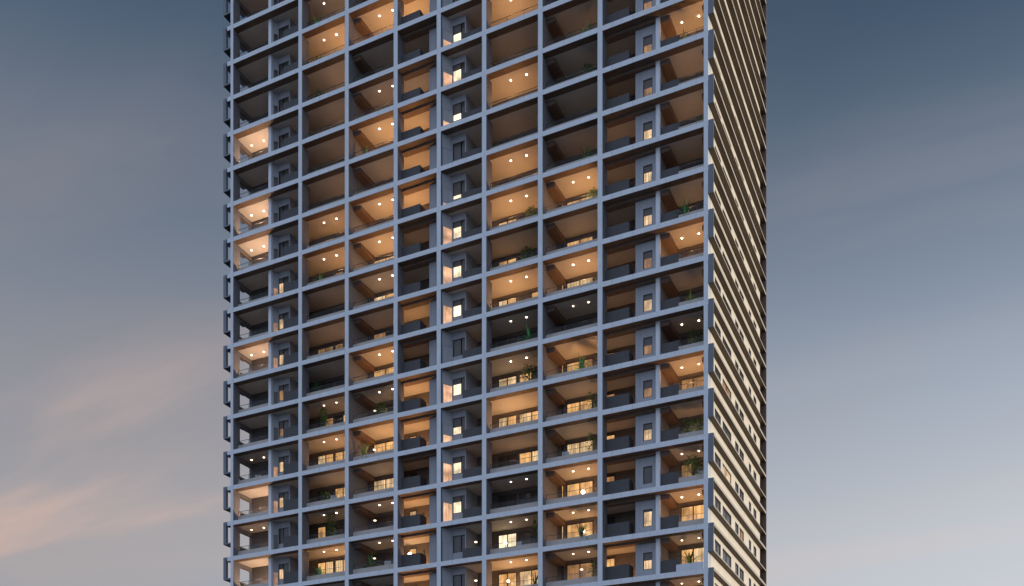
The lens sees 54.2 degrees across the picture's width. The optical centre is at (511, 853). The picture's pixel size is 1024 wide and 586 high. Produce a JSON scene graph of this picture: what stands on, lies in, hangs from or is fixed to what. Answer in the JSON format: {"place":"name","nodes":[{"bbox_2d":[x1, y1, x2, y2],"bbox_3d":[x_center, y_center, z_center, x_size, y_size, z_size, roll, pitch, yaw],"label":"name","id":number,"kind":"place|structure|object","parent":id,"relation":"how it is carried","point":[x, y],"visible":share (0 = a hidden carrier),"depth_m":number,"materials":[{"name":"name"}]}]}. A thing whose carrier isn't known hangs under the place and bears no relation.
{"place":"outdoors","nodes":[
{"label":"outdoors","id":0,"kind":"place"},
{"bbox_2d":[223,0,765,585],"bbox_3d":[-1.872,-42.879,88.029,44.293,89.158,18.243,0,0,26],"label":"apartment tower","id":1,"kind":"structure","parent":0,"point":[425,302],"depth_m":79.84,"materials":[{"name":"paint"}]},
{"bbox_2d":[311,382,322,391],"bbox_3d":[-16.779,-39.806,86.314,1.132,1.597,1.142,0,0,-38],"label":"potted plant","id":2,"kind":"object","parent":1,"relation":"on","point":[317,383],"visible":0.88,"depth_m":86.17,"materials":[{"name":"green plant"}]},
{"bbox_2d":[307,564,326,574],"bbox_3d":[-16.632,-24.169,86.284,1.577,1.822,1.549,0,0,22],"label":"potted plant","id":3,"kind":"object","parent":1,"relation":"on","point":[320,569],"visible":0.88,"depth_m":86.08,"materials":[{"name":"green plant"}]},
{"bbox_2d":[318,408,330,426],"bbox_3d":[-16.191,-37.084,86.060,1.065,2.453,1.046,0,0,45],"label":"potted plant","id":4,"kind":"object","parent":1,"relation":"on","point":[321,413],"visible":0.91,"depth_m":85.97,"materials":[{"name":"green plant"}]},
{"bbox_2d":[319,491,330,500],"bbox_3d":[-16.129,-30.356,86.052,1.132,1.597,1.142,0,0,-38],"label":"potted plant","id":5,"kind":"object","parent":1,"relation":"on","point":[324,493],"visible":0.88,"depth_m":85.95,"materials":[{"name":"green plant"}]},
{"bbox_2d":[325,513,337,535],"bbox_3d":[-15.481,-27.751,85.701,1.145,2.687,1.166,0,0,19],"label":"potted plant","id":6,"kind":"object","parent":1,"relation":"on","point":[330,522],"visible":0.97,"depth_m":85.70,"materials":[{"name":"green plant"}]},
{"bbox_2d":[359,445,369,457],"bbox_3d":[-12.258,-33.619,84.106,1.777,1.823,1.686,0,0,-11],"label":"potted plant","id":7,"kind":"object","parent":1,"relation":"on","point":[364,453],"visible":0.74,"depth_m":84.11,"materials":[{"name":"green plant"}]},
{"bbox_2d":[361,552,379,567],"bbox_3d":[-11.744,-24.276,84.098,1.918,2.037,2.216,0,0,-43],"label":"potted plant","id":8,"kind":"object","parent":1,"relation":"on","point":[370,564],"visible":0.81,"depth_m":83.91,"materials":[{"name":"green plant"}]},
{"bbox_2d":[374,402,387,413],"bbox_3d":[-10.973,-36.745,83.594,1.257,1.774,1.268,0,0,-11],"label":"potted plant","id":9,"kind":"object","parent":1,"relation":"on","point":[377,407],"visible":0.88,"depth_m":83.43,"materials":[{"name":"green plant"}]},
{"bbox_2d":[519,246,534,259],"bbox_3d":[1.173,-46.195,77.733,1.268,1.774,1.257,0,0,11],"label":"potted plant","id":10,"kind":"object","parent":1,"relation":"on","point":[527,250],"visible":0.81,"depth_m":77.56,"materials":[{"name":"green plant"}]},
{"bbox_2d":[517,324,537,339],"bbox_3d":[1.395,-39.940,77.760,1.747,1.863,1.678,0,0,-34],"label":"potted plant","id":11,"kind":"object","parent":1,"relation":"on","point":[528,336],"visible":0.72,"depth_m":77.43,"materials":[{"name":"green plant"}]},
{"bbox_2d":[520,363,537,380],"bbox_3d":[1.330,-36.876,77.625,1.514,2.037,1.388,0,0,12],"label":"potted plant","id":12,"kind":"object","parent":1,"relation":"on","point":[529,371],"visible":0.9,"depth_m":77.44,"materials":[{"name":"green plant"}]},
{"bbox_2d":[524,205,537,217],"bbox_3d":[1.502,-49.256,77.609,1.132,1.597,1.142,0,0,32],"label":"potted plant","id":13,"kind":"object","parent":1,"relation":"on","point":[533,211],"visible":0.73,"depth_m":77.43,"materials":[{"name":"green plant"}]},
{"bbox_2d":[530,520,537,542],"bbox_3d":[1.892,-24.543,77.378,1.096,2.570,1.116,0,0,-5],"label":"potted plant","id":14,"kind":"object","parent":1,"relation":"on","point":[536,535],"visible":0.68,"depth_m":77.33,"materials":[{"name":"green plant"}]},
{"bbox_2d":[531,573,537,585],"bbox_3d":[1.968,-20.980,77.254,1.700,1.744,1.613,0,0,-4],"label":"potted plant","id":15,"kind":"object","parent":1,"relation":"on","point":[535,581],"visible":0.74,"depth_m":77.28,"materials":[{"name":"green plant"}]},
{"bbox_2d":[572,355,590,369],"bbox_3d":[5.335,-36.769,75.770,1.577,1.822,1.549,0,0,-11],"label":"potted plant","id":16,"kind":"object","parent":1,"relation":"on","point":[581,365],"visible":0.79,"depth_m":75.54,"materials":[{"name":"green plant"}]},
{"bbox_2d":[576,523,589,538],"bbox_3d":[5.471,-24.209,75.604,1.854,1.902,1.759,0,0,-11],"label":"potted plant","id":17,"kind":"object","parent":1,"relation":"on","point":[581,533],"visible":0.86,"depth_m":75.61,"materials":[{"name":"green plant"}]},
{"bbox_2d":[579,147,591,158],"bbox_3d":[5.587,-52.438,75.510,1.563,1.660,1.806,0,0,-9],"label":"potted plant","id":18,"kind":"object","parent":1,"relation":"on","point":[586,155],"visible":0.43,"depth_m":75.24,"materials":[{"name":"green plant"}]},
{"bbox_2d":[578,18,593,31],"bbox_3d":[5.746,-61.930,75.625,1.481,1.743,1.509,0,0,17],"label":"potted plant","id":19,"kind":"object","parent":1,"relation":"on","point":[589,28],"visible":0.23,"depth_m":75.35,"materials":[{"name":"green plant"}]},
{"bbox_2d":[581,62,594,74],"bbox_3d":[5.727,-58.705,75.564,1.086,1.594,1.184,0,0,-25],"label":"potted plant","id":20,"kind":"object","parent":1,"relation":"on","point":[585,65],"visible":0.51,"depth_m":75.36,"materials":[{"name":"green plant"}]},
{"bbox_2d":[586,392,596,408],"bbox_3d":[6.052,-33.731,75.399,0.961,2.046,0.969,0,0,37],"label":"potted plant","id":21,"kind":"object","parent":1,"relation":"on","point":[592,400],"visible":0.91,"depth_m":75.39,"materials":[{"name":"green plant"}]},
{"bbox_2d":[586,432,597,450],"bbox_3d":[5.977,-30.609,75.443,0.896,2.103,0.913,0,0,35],"label":"potted plant","id":22,"kind":"object","parent":1,"relation":"on","point":[589,438],"visible":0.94,"depth_m":75.40,"materials":[{"name":"green plant"}]},
{"bbox_2d":[586,187,597,198],"bbox_3d":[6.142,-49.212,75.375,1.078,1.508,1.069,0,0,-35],"label":"potted plant","id":23,"kind":"object","parent":1,"relation":"on","point":[591,194],"visible":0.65,"depth_m":75.24,"materials":[{"name":"green plant"}]},
{"bbox_2d":[588,560,597,576],"bbox_3d":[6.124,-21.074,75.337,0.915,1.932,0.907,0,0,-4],"label":"potted plant","id":24,"kind":"object","parent":1,"relation":"on","point":[596,570],"visible":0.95,"depth_m":75.38,"materials":[{"name":"green plant"}]},
{"bbox_2d":[674,199,694,218],"bbox_3d":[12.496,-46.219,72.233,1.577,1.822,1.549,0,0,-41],"label":"potted plant","id":25,"kind":"object","parent":1,"relation":"on","point":[685,211],"visible":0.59,"depth_m":72.02,"materials":[{"name":"green plant"}]},
{"bbox_2d":[678,417,694,432],"bbox_3d":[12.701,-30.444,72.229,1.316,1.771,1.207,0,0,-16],"label":"potted plant","id":26,"kind":"object","parent":1,"relation":"on","point":[689,429],"visible":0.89,"depth_m":72.22,"materials":[{"name":"green plant"}]},
{"bbox_2d":[679,547,701,563],"bbox_3d":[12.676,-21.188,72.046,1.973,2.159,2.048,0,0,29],"label":"potted plant","id":27,"kind":"object","parent":1,"relation":"on","point":[689,559],"visible":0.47,"depth_m":71.96,"materials":[{"name":"green plant"}]},
{"bbox_2d":[682,290,699,299],"bbox_3d":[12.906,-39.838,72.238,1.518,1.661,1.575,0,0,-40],"label":"potted plant","id":28,"kind":"object","parent":1,"relation":"on","point":[691,297],"visible":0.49,"depth_m":71.91,"materials":[{"name":"green plant"}]},
{"bbox_2d":[682,454,703,476],"bbox_3d":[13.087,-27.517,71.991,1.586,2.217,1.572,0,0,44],"label":"potted plant","id":29,"kind":"object","parent":1,"relation":"on","point":[692,466],"visible":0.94,"depth_m":71.90,"materials":[{"name":"green plant"}]},
{"bbox_2d":[686,329,703,343],"bbox_3d":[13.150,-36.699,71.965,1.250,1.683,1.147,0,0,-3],"label":"potted plant","id":30,"kind":"object","parent":1,"relation":"on","point":[694,339],"visible":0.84,"depth_m":71.85,"materials":[{"name":"green plant"}]},
{"bbox_2d":[691,417,703,430],"bbox_3d":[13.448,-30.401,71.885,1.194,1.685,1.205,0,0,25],"label":"potted plant","id":31,"kind":"object","parent":1,"relation":"on","point":[699,427],"visible":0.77,"depth_m":71.76,"materials":[{"name":"green plant"}]},
{"bbox_2d":[715,540,719,555],"bbox_3d":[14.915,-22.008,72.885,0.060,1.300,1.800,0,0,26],"label":"large window","id":32,"kind":"structure","parent":1,"relation":"in","point":[717,547],"depth_m":73.07,"materials":[{"name":"grey glass"}]},
{"bbox_2d":[715,497,719,511],"bbox_3d":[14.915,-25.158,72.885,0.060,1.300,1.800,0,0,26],"label":"large window","id":33,"kind":"structure","parent":1,"relation":"in","point":[717,504],"depth_m":73.07,"materials":[{"name":"grey glass"}]},
{"bbox_2d":[715,453,719,467],"bbox_3d":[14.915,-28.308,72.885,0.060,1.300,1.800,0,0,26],"label":"large window","id":34,"kind":"structure","parent":1,"relation":"in","point":[717,460],"depth_m":73.07,"materials":[{"name":"grey glass"}]},
{"bbox_2d":[715,410,719,423],"bbox_3d":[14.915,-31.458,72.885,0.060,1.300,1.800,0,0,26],"label":"large window","id":35,"kind":"structure","parent":1,"relation":"in","point":[717,416],"depth_m":73.07,"materials":[{"name":"grey glass"}]},
{"bbox_2d":[715,366,719,379],"bbox_3d":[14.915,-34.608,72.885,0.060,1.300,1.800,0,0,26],"label":"large window","id":36,"kind":"structure","parent":1,"relation":"in","point":[716,371],"depth_m":73.07,"materials":[{"name":"grey glass"}]},
{"bbox_2d":[723,549,730,567],"bbox_3d":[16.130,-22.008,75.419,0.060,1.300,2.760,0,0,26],"label":"large window","id":37,"kind":"structure","parent":1,"relation":"in","point":[726,557],"depth_m":75.63,"materials":[{"name":"grey glass"}]},
{"bbox_2d":[723,507,730,524],"bbox_3d":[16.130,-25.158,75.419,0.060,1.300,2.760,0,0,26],"label":"large window","id":38,"kind":"structure","parent":1,"relation":"in","point":[726,515],"depth_m":75.63,"materials":[{"name":"grey glass"}]},
{"bbox_2d":[723,465,730,482],"bbox_3d":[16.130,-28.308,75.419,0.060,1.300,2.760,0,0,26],"label":"large window","id":39,"kind":"structure","parent":1,"relation":"in","point":[726,473],"depth_m":75.56,"materials":[{"name":"brown glass"}]},
{"bbox_2d":[723,422,730,440],"bbox_3d":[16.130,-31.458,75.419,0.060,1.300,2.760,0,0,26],"label":"large window","id":40,"kind":"structure","parent":1,"relation":"in","point":[725,429],"depth_m":75.56,"materials":[{"name":"grey glass"}]},
{"bbox_2d":[723,380,730,398],"bbox_3d":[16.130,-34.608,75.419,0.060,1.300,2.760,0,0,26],"label":"large window","id":41,"kind":"structure","parent":1,"relation":"in","point":[724,385],"depth_m":75.63,"materials":[{"name":"brown glass"}]},
{"bbox_2d":[723,338,730,356],"bbox_3d":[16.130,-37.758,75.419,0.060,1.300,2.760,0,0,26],"label":"large window","id":42,"kind":"structure","parent":1,"relation":"in","point":[724,342],"depth_m":75.72,"materials":[{"name":"grey glass"}]},
{"bbox_2d":[723,296,730,314],"bbox_3d":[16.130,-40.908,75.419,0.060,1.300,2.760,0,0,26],"label":"large window","id":43,"kind":"structure","parent":1,"relation":"in","point":[729,310],"depth_m":75.82,"materials":[{"name":"grey glass"}]},
{"bbox_2d":[735,563,737,574],"bbox_3d":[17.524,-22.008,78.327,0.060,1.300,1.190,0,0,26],"label":"small window","id":44,"kind":"structure","parent":1,"relation":"in","point":[736,566],"depth_m":78.51,"materials":[{"name":"grey glass"}]},
{"bbox_2d":[740,569,742,580],"bbox_3d":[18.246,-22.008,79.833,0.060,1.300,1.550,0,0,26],"label":"small window","id":45,"kind":"structure","parent":1,"relation":"in","point":[741,572],"depth_m":80.08,"materials":[{"name":"grey glass"}]},
{"bbox_2d":[0,0,1023,585],"label":"sky","id":46,"kind":"structure","parent":0,"point":[895,128],"materials":[{"name":"blue"}]}
]}

